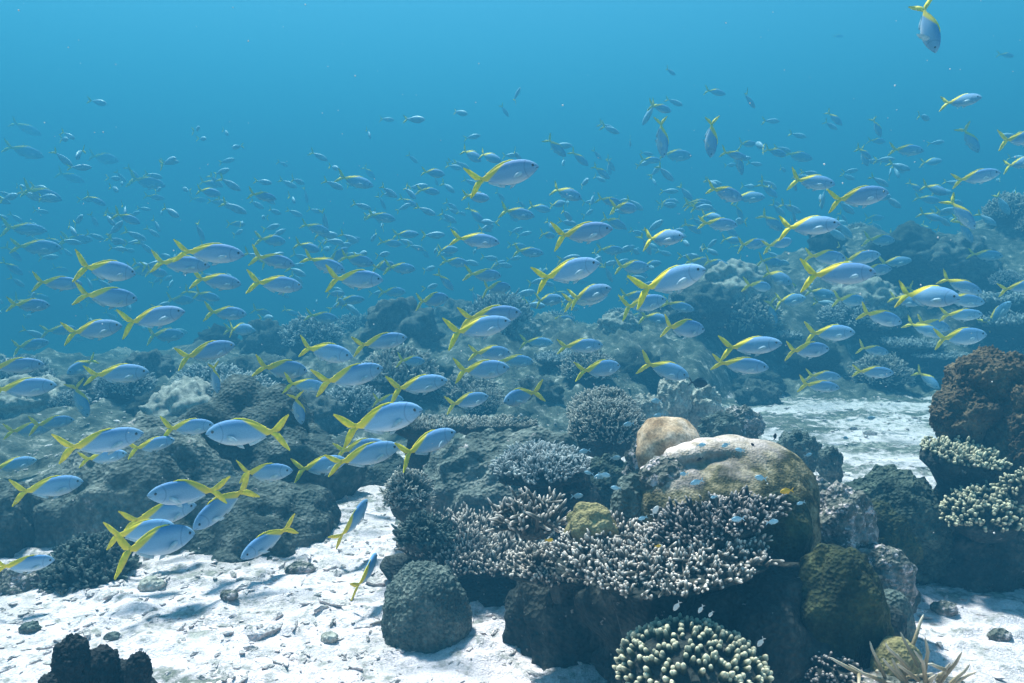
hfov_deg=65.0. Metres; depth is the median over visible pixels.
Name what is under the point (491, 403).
bush coral
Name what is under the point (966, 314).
schooling fish
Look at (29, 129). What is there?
schooling fish
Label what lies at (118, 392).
bush coral
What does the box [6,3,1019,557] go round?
specks
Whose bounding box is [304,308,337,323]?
schooling fish
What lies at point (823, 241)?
coral head
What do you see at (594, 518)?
knob coral
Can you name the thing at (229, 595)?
stone
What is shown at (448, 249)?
schooling fish
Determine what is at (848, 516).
encrusted rock
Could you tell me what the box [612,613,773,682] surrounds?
finger coral
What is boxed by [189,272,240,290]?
schooling fish
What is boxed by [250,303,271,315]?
schooling fish
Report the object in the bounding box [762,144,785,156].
schooling fish
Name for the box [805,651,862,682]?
finger coral
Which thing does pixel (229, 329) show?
schooling fish
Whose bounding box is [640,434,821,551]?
dome coral
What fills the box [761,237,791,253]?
schooling fish
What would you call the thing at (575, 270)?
schooling fish
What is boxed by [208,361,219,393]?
schooling fish
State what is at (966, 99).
schooling fish
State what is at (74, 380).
coral head
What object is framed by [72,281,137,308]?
schooling fish
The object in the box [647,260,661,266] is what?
schooling fish
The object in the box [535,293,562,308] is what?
schooling fish
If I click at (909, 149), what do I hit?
schooling fish
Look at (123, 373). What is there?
schooling fish
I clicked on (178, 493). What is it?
schooling fish
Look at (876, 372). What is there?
schooling fish
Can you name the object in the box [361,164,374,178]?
schooling fish
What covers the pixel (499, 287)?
schooling fish
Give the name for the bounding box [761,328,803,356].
table coral
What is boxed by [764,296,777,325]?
schooling fish
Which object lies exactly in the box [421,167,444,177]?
schooling fish
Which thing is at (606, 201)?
schooling fish
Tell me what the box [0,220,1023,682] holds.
seabed
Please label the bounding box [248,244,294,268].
schooling fish
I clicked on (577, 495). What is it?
reef fish
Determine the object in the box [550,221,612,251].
schooling fish
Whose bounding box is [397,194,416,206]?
schooling fish
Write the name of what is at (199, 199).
schooling fish
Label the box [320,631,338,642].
stone
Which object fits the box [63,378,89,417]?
schooling fish
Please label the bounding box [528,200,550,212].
schooling fish
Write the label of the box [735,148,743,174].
schooling fish
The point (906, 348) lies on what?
table coral
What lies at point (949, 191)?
schooling fish
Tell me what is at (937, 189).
schooling fish
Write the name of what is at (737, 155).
schooling fish
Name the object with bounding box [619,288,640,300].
schooling fish
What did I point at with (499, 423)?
table coral
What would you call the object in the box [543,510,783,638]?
table coral
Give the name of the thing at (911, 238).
coral head
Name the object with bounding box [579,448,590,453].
reef fish
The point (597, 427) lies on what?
bush coral
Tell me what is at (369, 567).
schooling fish
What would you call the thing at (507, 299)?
bush coral
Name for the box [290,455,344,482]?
schooling fish
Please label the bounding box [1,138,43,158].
schooling fish
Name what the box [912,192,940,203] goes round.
schooling fish
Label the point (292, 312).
schooling fish
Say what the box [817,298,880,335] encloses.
bush coral
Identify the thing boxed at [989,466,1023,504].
finger coral
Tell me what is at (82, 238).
schooling fish
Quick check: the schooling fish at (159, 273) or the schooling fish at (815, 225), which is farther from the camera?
the schooling fish at (159, 273)
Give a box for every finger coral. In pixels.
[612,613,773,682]
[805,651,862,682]
[939,480,1023,542]
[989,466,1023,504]
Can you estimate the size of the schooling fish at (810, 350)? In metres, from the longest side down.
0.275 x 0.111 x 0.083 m
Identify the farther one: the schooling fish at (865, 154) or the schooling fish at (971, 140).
the schooling fish at (865, 154)
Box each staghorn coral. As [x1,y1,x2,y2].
[485,486,570,540]
[830,614,975,682]
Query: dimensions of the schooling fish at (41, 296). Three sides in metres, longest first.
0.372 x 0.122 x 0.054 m
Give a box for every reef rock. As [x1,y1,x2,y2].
[502,548,599,670]
[553,474,600,541]
[573,548,907,682]
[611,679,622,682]
[934,531,1023,592]
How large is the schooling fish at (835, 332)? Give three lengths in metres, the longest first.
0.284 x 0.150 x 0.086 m
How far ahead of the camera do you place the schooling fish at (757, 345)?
3.75 m
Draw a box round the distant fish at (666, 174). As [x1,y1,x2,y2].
[0,66,1023,338]
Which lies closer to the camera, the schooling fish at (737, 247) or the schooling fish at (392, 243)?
the schooling fish at (392, 243)
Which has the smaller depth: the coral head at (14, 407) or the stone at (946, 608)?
the stone at (946, 608)
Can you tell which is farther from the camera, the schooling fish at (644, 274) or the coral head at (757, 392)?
the schooling fish at (644, 274)
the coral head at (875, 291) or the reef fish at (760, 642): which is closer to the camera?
the reef fish at (760, 642)
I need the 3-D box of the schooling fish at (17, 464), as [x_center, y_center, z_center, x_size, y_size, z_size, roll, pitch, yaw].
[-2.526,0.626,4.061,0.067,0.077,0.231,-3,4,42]
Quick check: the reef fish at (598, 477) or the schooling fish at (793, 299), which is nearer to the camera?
the reef fish at (598, 477)
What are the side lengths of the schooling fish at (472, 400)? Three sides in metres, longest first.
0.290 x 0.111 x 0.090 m
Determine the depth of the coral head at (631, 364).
7.09 m
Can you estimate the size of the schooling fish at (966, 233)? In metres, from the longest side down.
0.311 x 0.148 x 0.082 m
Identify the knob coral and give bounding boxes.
[564,501,618,543]
[610,472,641,523]
[760,490,812,560]
[870,636,922,678]
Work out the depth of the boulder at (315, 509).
3.23 m
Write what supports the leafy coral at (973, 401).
on the reef rock at (974, 566)
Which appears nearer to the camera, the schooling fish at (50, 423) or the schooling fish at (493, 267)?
the schooling fish at (50, 423)
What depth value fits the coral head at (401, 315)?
8.19 m
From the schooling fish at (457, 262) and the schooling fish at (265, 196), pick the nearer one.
the schooling fish at (265, 196)
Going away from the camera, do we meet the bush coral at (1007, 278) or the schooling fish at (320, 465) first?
the schooling fish at (320, 465)
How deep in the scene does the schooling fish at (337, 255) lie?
9.66 m
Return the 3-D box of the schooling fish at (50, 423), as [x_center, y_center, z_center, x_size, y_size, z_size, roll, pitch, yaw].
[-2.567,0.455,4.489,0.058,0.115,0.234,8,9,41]
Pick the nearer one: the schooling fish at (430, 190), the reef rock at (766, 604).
the reef rock at (766, 604)
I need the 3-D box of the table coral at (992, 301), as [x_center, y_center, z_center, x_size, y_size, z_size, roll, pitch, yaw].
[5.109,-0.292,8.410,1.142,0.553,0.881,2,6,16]
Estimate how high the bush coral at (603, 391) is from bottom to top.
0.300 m
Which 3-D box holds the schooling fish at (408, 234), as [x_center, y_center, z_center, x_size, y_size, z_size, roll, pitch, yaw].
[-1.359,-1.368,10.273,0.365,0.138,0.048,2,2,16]
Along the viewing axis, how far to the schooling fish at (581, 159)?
10.54 m
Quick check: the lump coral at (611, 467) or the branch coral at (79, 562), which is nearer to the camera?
the branch coral at (79, 562)
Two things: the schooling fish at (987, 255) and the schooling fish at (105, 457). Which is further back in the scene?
the schooling fish at (987, 255)
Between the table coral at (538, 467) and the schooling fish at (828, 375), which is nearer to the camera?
the table coral at (538, 467)
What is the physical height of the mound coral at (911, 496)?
0.527 m
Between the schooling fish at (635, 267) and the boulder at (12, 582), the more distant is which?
the schooling fish at (635, 267)
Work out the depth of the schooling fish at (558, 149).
9.83 m
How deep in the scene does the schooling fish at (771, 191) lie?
10.90 m
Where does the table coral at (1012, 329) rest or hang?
on the seabed
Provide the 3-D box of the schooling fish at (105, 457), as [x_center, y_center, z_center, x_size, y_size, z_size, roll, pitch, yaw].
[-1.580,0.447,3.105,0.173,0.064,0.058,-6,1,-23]
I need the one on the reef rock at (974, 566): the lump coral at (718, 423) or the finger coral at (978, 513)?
the finger coral at (978, 513)
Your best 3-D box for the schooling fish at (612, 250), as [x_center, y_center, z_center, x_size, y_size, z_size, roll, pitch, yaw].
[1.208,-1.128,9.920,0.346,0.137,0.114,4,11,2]
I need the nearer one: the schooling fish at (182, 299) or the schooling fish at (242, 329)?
the schooling fish at (242, 329)
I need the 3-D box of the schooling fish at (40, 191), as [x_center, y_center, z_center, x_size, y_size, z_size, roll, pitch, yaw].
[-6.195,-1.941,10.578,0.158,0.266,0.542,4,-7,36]
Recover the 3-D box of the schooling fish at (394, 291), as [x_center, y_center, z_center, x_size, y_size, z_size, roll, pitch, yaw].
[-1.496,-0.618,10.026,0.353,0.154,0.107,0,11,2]
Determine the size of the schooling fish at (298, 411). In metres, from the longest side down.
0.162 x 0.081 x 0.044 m
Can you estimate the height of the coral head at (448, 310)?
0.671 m
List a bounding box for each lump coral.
[588,452,626,509]
[634,393,667,419]
[656,378,692,419]
[687,384,723,433]
[697,410,742,437]
[776,429,822,472]
[816,445,843,483]
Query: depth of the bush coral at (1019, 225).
9.70 m
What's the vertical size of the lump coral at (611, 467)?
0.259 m
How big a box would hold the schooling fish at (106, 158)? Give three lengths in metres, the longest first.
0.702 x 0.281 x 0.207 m
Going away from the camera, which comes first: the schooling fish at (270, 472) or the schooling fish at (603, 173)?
the schooling fish at (270, 472)
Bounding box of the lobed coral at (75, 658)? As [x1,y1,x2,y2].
[38,633,155,682]
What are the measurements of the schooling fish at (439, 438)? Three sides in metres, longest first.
0.244 x 0.114 x 0.077 m
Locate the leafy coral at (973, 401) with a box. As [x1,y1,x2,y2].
[928,344,1023,487]
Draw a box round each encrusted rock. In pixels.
[621,439,639,475]
[638,453,687,490]
[726,404,765,438]
[815,475,831,491]
[819,480,878,548]
[857,542,918,605]
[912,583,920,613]
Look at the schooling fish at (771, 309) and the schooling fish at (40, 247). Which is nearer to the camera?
the schooling fish at (40, 247)
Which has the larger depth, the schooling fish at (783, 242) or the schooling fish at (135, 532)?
the schooling fish at (783, 242)
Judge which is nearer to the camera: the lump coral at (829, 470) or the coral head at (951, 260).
the lump coral at (829, 470)
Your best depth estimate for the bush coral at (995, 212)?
9.92 m
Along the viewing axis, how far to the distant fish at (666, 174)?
11.19 m
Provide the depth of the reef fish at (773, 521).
1.80 m
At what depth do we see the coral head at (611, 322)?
8.60 m
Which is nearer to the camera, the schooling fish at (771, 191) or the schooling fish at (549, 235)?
the schooling fish at (549, 235)
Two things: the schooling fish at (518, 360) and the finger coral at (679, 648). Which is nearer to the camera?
the finger coral at (679, 648)
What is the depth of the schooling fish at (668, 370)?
4.44 m
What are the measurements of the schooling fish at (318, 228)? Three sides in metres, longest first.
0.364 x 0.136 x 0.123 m
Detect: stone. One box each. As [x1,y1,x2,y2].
[18,620,42,633]
[103,631,119,640]
[137,576,166,591]
[220,589,238,600]
[284,561,316,574]
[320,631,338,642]
[930,600,957,616]
[987,628,1011,641]
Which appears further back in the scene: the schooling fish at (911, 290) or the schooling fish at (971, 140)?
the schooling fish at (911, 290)
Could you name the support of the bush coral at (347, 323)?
on the seabed
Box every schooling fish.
[0,216,46,236]
[0,241,21,260]
[0,258,22,274]
[0,357,44,374]
[0,377,56,398]
[0,456,36,471]
[0,555,54,573]
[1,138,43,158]
[3,422,49,439]
[6,296,49,312]
[7,116,41,135]
[9,238,61,255]
[9,475,83,506]
[11,291,25,304]
[11,338,48,356]
[20,178,61,202]
[27,290,49,299]
[28,415,73,435]
[31,271,82,291]
[39,325,76,337]
[46,234,62,246]
[50,263,68,271]
[51,427,143,463]
[54,165,83,182]
[60,231,92,244]
[60,319,121,345]
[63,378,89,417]
[65,334,83,341]
[67,352,98,375]
[72,249,135,282]
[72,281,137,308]
[77,449,126,467]
[82,190,105,205]
[83,363,149,385]
[88,148,118,164]
[103,208,120,221]
[103,519,173,549]
[110,206,139,224]
[112,524,194,579]
[116,306,184,339]
[118,503,196,529]
[125,167,164,189]
[127,262,151,275]
[128,436,174,459]
[143,192,164,199]
[145,264,166,276]
[147,328,184,345]
[147,476,229,506]
[150,249,210,274]
[160,416,213,436]
[166,292,193,305]
[173,239,244,264]
[174,340,234,370]
[180,285,205,300]
[189,195,206,201]
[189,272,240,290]
[193,285,219,300]
[193,470,259,529]
[196,184,220,196]
[199,176,218,187]
[203,301,246,321]
[205,414,289,450]
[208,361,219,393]
[223,323,255,335]
[226,220,244,227]
[229,321,253,336]
[236,460,292,482]
[241,513,297,559]
[246,187,275,201]
[246,269,301,294]
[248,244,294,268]
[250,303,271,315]
[252,354,306,380]
[254,231,285,246]
[281,305,297,315]
[282,372,321,393]
[286,390,304,424]
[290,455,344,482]
[292,237,319,252]
[298,335,352,363]
[299,218,329,233]
[300,248,344,273]
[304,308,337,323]
[310,363,382,396]
[324,441,398,476]
[325,265,382,292]
[328,499,367,548]
[331,247,347,260]
[332,438,381,455]
[333,402,422,448]
[334,168,372,188]
[336,295,364,306]
[338,249,373,266]
[350,553,377,600]
[351,332,406,356]
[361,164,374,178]
[365,210,394,222]
[372,260,394,271]
[372,393,403,407]
[377,236,401,246]
[377,286,405,297]
[383,258,415,274]
[385,374,447,401]
[392,229,418,239]
[394,428,455,472]
[396,352,424,367]
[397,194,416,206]
[415,184,439,194]
[416,292,448,310]
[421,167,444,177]
[433,268,452,289]
[438,245,457,255]
[440,255,468,267]
[442,315,510,350]
[444,392,488,414]
[449,229,499,248]
[453,358,508,383]
[457,305,521,328]
[460,143,481,161]
[461,190,489,202]
[462,264,500,281]
[463,159,538,198]
[465,202,482,222]
[468,345,510,360]
[478,148,500,162]
[482,280,510,298]
[484,260,504,269]
[498,201,534,219]
[498,354,533,368]
[504,379,544,406]
[507,242,525,248]
[513,242,543,257]
[519,334,552,348]
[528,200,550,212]
[530,257,599,293]
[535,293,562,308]
[539,228,554,238]
[542,133,565,156]
[549,181,581,200]
[549,200,564,208]
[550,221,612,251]
[552,285,569,297]
[555,315,573,320]
[557,338,602,354]
[561,293,607,311]
[562,304,579,310]
[567,147,587,165]
[567,284,611,310]
[571,279,587,283]
[574,359,619,381]
[591,162,609,178]
[595,192,620,206]
[596,243,623,255]
[600,212,625,229]
[606,158,611,174]
[609,198,636,214]
[615,257,649,274]
[618,294,665,320]
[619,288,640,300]
[627,264,705,309]
[630,272,648,277]
[636,350,688,379]
[638,312,669,324]
[639,154,660,164]
[643,227,683,251]
[647,98,670,112]
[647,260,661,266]
[654,116,668,157]
[656,199,674,209]
[659,149,691,161]
[660,295,693,312]
[660,314,704,338]
[680,219,701,233]
[682,197,711,207]
[684,200,705,210]
[685,254,712,267]
[697,215,737,231]
[700,209,720,220]
[703,84,725,95]
[703,116,718,157]
[704,254,727,265]
[705,179,742,201]
[710,353,768,374]
[718,335,781,361]
[719,145,746,159]
[720,234,739,243]
[727,229,738,236]
[728,243,745,250]
[731,188,764,204]
[732,202,742,218]
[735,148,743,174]
[738,237,767,252]
[739,138,755,148]
[742,277,770,291]
[754,179,777,197]
[756,208,782,230]
[757,252,783,267]
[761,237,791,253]
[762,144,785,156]
[762,264,791,285]
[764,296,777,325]
[775,293,805,310]
[778,215,839,240]
[782,151,812,161]
[785,341,828,360]
[786,167,834,190]
[797,375,839,392]
[800,258,875,292]
[804,247,845,265]
[804,287,834,299]
[804,321,854,342]
[805,369,840,380]
[824,109,841,124]
[826,185,888,212]
[832,290,864,306]
[844,250,880,264]
[852,364,893,378]
[854,144,871,159]
[855,339,888,355]
[856,144,869,165]
[856,301,901,326]
[862,231,894,246]
[864,213,883,222]
[867,137,885,143]
[868,116,881,136]
[871,264,891,276]
[878,256,911,267]
[881,194,890,200]
[887,291,917,306]
[888,142,923,156]
[895,280,960,308]
[901,315,943,337]
[906,179,922,192]
[906,281,919,305]
[908,0,940,52]
[910,364,938,388]
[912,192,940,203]
[913,314,949,331]
[915,207,941,220]
[919,157,941,167]
[919,178,946,195]
[930,209,951,220]
[932,188,951,195]
[933,327,986,349]
[936,269,981,293]
[939,93,981,111]
[939,192,975,229]
[939,307,982,321]
[951,168,1000,188]
[951,221,973,242]
[954,121,979,152]
[954,293,984,307]
[966,248,1002,261]
[977,301,1011,332]
[995,51,1013,57]
[997,130,1023,150]
[997,280,1023,296]
[1003,157,1023,173]
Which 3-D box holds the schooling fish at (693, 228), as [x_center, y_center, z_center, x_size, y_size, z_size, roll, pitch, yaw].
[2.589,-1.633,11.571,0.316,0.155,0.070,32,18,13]
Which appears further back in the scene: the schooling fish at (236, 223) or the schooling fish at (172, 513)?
the schooling fish at (236, 223)
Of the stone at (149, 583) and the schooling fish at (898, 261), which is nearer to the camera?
the stone at (149, 583)
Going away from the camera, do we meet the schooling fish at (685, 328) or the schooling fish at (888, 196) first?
the schooling fish at (685, 328)
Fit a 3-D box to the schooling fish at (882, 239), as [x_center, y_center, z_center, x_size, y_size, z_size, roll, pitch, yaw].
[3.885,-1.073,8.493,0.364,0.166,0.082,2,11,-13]
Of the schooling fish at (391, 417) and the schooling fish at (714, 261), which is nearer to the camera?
the schooling fish at (391, 417)
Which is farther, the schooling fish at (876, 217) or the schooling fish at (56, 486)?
the schooling fish at (876, 217)
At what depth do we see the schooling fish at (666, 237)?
4.46 m
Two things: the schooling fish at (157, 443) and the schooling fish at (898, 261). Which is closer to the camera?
the schooling fish at (157, 443)
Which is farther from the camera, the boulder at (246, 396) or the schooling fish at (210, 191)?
the schooling fish at (210, 191)
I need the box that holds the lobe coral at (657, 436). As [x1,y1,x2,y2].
[636,417,699,468]
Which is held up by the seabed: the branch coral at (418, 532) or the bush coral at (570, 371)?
the bush coral at (570, 371)
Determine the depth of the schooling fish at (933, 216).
10.17 m
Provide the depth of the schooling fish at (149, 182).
13.26 m
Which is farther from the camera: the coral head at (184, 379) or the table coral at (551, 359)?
the table coral at (551, 359)
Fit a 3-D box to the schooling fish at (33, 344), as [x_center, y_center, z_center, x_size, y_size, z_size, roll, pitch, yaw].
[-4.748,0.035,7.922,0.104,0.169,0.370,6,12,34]
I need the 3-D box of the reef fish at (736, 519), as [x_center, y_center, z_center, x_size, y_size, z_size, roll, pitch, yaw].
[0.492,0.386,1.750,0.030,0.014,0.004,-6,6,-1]
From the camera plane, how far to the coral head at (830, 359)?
8.13 m
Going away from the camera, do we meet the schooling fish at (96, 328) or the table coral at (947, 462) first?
the table coral at (947, 462)
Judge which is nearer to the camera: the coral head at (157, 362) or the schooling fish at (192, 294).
the coral head at (157, 362)
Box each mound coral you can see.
[380,560,472,653]
[844,464,956,584]
[871,499,922,564]
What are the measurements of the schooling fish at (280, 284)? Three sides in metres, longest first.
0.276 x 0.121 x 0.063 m
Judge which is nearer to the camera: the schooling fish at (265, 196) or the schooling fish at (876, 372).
the schooling fish at (876, 372)
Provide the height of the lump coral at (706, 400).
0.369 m
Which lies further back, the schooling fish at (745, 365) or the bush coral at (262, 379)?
the bush coral at (262, 379)
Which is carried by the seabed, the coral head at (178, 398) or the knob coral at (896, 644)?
the coral head at (178, 398)
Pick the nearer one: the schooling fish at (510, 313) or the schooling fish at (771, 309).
the schooling fish at (510, 313)
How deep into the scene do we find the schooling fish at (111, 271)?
3.52 m
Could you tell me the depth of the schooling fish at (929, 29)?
3.73 m
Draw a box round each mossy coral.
[798,543,894,669]
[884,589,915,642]
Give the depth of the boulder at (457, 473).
3.35 m
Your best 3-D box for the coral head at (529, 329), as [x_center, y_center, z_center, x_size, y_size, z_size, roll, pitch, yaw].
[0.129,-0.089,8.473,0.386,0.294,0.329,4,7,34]
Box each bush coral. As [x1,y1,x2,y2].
[0,354,58,379]
[46,389,91,407]
[93,363,158,401]
[171,358,244,382]
[206,370,280,396]
[277,312,343,355]
[325,383,383,420]
[335,312,367,333]
[362,343,444,401]
[433,372,504,407]
[461,385,504,414]
[465,288,537,334]
[541,310,577,323]
[557,348,619,384]
[566,384,642,417]
[567,396,645,457]
[605,307,632,314]
[718,291,786,340]
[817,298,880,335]
[845,351,916,389]
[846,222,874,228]
[981,191,1023,223]
[988,268,1023,289]
[1014,216,1023,234]
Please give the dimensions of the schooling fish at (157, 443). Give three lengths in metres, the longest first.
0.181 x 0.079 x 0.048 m
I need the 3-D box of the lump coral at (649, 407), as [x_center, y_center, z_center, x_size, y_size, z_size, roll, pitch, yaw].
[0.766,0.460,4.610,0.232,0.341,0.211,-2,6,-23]
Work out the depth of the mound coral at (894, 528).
2.67 m
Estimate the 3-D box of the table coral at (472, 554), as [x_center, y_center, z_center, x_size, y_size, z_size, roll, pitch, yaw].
[-0.133,0.823,2.890,0.681,0.395,0.471,3,15,0]
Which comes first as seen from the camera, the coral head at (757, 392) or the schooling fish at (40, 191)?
the coral head at (757, 392)
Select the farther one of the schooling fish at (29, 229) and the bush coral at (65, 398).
the schooling fish at (29, 229)
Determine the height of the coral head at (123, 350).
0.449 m
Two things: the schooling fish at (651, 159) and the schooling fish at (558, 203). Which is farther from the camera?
the schooling fish at (651, 159)
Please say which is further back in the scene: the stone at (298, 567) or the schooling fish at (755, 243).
the schooling fish at (755, 243)
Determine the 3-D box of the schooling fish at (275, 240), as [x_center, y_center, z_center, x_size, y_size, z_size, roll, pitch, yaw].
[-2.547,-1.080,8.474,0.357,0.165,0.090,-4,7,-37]
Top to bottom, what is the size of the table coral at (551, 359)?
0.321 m
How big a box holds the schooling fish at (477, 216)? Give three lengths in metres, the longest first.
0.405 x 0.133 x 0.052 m
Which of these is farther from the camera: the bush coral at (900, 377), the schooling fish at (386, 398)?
the bush coral at (900, 377)
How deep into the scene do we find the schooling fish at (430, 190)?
10.05 m
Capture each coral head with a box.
[0,354,12,363]
[0,374,85,418]
[41,374,100,402]
[110,347,139,353]
[121,349,177,378]
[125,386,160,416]
[135,380,211,417]
[171,376,203,384]
[193,323,240,343]
[227,351,295,385]
[237,318,288,356]
[290,386,345,434]
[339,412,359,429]
[355,296,445,352]
[423,352,457,397]
[434,298,472,327]
[511,319,542,341]
[519,375,564,403]
[596,311,641,335]
[613,346,664,392]
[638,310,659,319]
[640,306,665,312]
[664,280,736,336]
[696,258,766,302]
[731,370,786,391]
[734,378,782,406]
[783,336,843,372]
[807,228,847,251]
[830,276,909,331]
[864,220,947,285]
[917,233,1003,288]
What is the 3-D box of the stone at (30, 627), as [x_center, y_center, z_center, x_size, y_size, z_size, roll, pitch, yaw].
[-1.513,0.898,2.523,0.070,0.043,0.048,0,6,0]
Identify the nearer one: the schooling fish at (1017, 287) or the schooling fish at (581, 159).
the schooling fish at (1017, 287)
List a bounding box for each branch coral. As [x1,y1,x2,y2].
[30,530,141,594]
[379,465,435,521]
[392,509,456,554]
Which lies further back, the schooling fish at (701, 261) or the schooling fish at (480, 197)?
the schooling fish at (701, 261)
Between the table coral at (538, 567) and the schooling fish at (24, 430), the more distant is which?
the schooling fish at (24, 430)
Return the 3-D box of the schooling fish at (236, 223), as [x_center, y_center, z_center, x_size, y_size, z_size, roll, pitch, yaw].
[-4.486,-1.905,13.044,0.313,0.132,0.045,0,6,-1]
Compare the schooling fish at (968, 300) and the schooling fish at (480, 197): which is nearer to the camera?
the schooling fish at (968, 300)
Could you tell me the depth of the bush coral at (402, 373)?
6.26 m
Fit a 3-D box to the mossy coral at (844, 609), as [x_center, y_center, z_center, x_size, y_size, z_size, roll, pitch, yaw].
[0.794,0.684,1.978,0.259,0.392,0.254,0,6,0]
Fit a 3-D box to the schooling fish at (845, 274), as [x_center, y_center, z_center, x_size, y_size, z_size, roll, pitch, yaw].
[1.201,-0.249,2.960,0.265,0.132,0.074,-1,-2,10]
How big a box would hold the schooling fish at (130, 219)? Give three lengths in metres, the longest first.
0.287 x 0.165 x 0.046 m
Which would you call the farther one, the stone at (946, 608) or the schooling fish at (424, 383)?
the schooling fish at (424, 383)
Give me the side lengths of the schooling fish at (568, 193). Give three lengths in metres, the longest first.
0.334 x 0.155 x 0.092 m
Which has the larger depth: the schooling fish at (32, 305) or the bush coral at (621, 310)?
the bush coral at (621, 310)
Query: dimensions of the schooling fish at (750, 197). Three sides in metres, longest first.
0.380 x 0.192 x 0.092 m
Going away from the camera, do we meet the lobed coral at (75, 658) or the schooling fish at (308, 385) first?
the lobed coral at (75, 658)
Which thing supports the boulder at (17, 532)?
on the seabed
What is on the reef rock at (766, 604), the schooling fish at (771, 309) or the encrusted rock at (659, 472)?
the encrusted rock at (659, 472)
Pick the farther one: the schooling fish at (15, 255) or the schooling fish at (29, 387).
the schooling fish at (15, 255)
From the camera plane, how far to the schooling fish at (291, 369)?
3.85 m
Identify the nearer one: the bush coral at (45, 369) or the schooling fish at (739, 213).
the bush coral at (45, 369)
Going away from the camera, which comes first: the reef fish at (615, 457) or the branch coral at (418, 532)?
the reef fish at (615, 457)
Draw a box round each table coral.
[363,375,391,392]
[380,501,559,607]
[389,413,468,472]
[441,413,537,434]
[488,438,590,520]
[496,540,589,603]
[534,348,573,372]
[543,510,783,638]
[643,485,791,546]
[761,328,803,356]
[879,336,947,368]
[912,349,969,375]
[919,435,1012,498]
[950,289,1023,336]
[976,310,1023,353]
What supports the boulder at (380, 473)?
on the seabed
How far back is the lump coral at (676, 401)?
4.83 m
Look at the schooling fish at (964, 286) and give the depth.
5.24 m
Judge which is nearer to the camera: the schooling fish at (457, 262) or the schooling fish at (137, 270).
the schooling fish at (457, 262)
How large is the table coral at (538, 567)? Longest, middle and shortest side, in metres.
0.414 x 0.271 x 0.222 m
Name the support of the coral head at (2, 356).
on the seabed
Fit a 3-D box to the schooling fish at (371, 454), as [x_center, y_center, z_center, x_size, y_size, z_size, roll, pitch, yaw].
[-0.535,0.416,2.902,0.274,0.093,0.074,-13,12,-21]
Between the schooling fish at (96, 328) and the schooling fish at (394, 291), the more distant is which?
the schooling fish at (394, 291)
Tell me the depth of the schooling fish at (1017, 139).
5.03 m
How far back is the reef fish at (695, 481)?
1.90 m
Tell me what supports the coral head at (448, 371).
on the seabed
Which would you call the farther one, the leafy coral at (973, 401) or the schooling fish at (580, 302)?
the schooling fish at (580, 302)
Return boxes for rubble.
[0,357,1008,682]
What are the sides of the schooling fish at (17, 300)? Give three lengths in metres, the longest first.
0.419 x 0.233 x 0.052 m
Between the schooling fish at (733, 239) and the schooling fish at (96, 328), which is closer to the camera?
the schooling fish at (96, 328)
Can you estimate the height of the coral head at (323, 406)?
0.494 m
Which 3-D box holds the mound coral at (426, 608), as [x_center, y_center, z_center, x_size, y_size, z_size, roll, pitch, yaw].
[-0.265,0.894,2.501,0.286,0.438,0.265,0,6,0]
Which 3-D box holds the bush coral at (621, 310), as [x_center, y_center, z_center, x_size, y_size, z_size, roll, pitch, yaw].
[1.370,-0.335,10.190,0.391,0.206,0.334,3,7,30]
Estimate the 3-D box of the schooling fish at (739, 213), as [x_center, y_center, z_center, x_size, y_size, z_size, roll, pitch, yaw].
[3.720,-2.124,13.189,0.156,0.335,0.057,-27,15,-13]
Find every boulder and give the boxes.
[0,480,43,557]
[0,563,43,595]
[27,411,240,547]
[131,476,340,562]
[170,374,367,500]
[361,452,407,486]
[394,426,580,524]
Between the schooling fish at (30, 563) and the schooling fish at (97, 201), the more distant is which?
the schooling fish at (97, 201)
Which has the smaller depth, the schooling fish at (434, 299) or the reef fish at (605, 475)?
the reef fish at (605, 475)
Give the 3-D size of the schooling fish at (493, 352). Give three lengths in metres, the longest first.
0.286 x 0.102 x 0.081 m
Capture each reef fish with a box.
[571,493,582,498]
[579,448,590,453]
[594,473,602,478]
[598,472,609,477]
[609,455,620,460]
[611,485,620,489]
[624,421,633,426]
[650,506,658,516]
[652,398,661,403]
[673,600,681,610]
[688,377,707,387]
[690,478,703,484]
[731,516,744,521]
[755,475,767,480]
[757,636,765,646]
[766,519,777,524]
[780,487,793,493]
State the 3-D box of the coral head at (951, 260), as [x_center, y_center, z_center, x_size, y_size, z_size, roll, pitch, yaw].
[5.076,-0.882,9.343,1.006,0.751,1.020,1,6,12]

